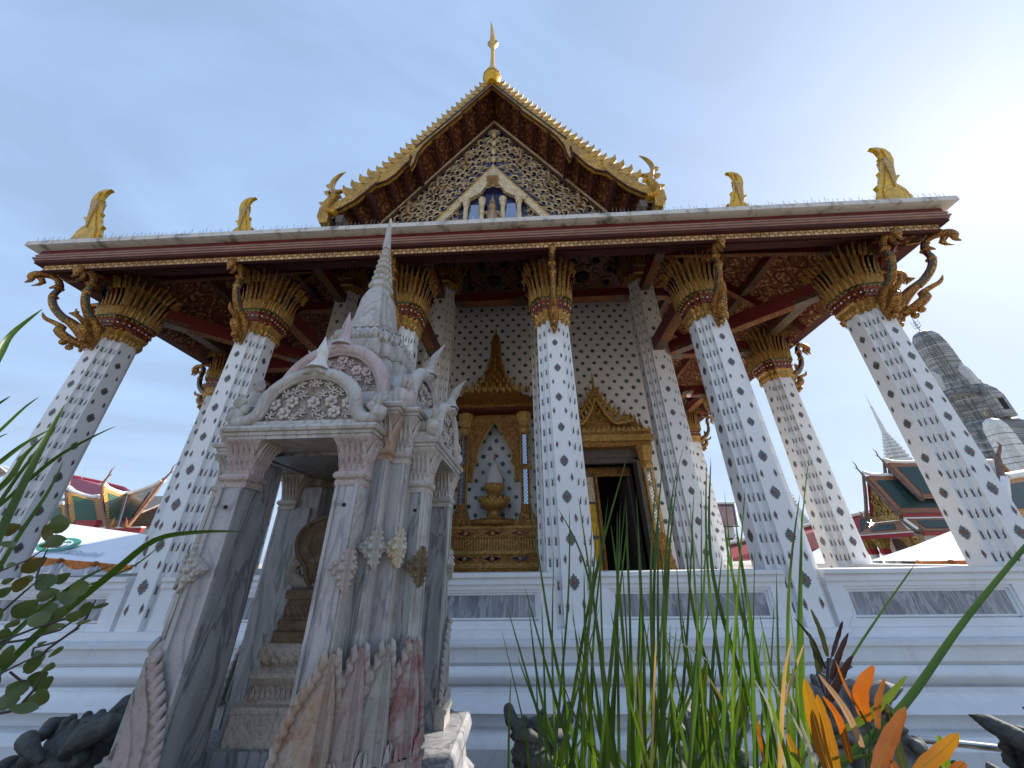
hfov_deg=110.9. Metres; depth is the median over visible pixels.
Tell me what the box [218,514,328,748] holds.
boundary stone
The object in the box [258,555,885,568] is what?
ground
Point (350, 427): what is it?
marble shrine
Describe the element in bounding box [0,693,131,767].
stone lion
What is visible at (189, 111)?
sky
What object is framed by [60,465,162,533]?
pink roof house
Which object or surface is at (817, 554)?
event tent
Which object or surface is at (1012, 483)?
temple building
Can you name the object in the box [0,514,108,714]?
shrub
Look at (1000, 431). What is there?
tower
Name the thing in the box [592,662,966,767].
orange fern
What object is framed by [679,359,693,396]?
globe lamp
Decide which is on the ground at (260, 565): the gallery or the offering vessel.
the gallery
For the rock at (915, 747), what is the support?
on the planting bed
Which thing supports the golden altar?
on the temple hall
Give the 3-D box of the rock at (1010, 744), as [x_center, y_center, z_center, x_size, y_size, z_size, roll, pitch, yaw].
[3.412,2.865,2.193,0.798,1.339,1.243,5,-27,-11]
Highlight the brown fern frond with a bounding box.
[795,609,852,718]
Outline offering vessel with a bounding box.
[471,452,514,525]
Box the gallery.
[730,509,872,561]
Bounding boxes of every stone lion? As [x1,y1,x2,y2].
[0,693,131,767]
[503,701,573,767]
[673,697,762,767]
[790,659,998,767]
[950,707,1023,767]
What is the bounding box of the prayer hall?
[21,464,175,576]
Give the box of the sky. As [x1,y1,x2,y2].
[0,0,1023,563]
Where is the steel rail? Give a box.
[666,713,1002,751]
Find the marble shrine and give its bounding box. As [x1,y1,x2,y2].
[94,218,473,767]
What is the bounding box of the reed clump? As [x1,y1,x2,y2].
[502,441,817,767]
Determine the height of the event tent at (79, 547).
4.476 m
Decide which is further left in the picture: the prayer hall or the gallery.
the prayer hall
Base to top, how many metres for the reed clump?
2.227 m
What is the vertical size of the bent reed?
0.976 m
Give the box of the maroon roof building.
[717,502,739,561]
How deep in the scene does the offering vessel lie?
9.22 m
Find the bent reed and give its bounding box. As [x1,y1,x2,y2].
[801,544,1023,767]
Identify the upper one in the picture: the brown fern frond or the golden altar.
the golden altar
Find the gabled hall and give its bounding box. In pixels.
[853,449,991,563]
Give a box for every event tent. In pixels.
[21,521,146,575]
[812,548,823,562]
[871,531,967,564]
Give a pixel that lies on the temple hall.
(604, 295)
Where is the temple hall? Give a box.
[0,21,1023,767]
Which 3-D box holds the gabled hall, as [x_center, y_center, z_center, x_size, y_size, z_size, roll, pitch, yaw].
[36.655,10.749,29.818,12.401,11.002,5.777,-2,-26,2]
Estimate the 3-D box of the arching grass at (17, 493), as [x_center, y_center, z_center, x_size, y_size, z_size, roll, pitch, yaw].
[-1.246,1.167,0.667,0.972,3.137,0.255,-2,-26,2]
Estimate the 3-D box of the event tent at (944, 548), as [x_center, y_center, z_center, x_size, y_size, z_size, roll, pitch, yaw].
[21.921,9.577,18.737,6.074,3.596,3.991,2,-27,-6]
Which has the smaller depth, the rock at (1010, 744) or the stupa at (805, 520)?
the rock at (1010, 744)
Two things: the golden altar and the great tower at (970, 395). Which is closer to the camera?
the golden altar
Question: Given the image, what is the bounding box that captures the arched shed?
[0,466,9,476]
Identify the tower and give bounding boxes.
[911,318,1023,458]
[982,409,1023,471]
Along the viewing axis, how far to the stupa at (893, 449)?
58.70 m
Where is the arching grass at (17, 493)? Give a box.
[0,309,243,674]
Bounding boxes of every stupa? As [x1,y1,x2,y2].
[790,492,809,523]
[865,395,917,529]
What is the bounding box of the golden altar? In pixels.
[451,330,538,572]
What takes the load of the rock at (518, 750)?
on the planting bed

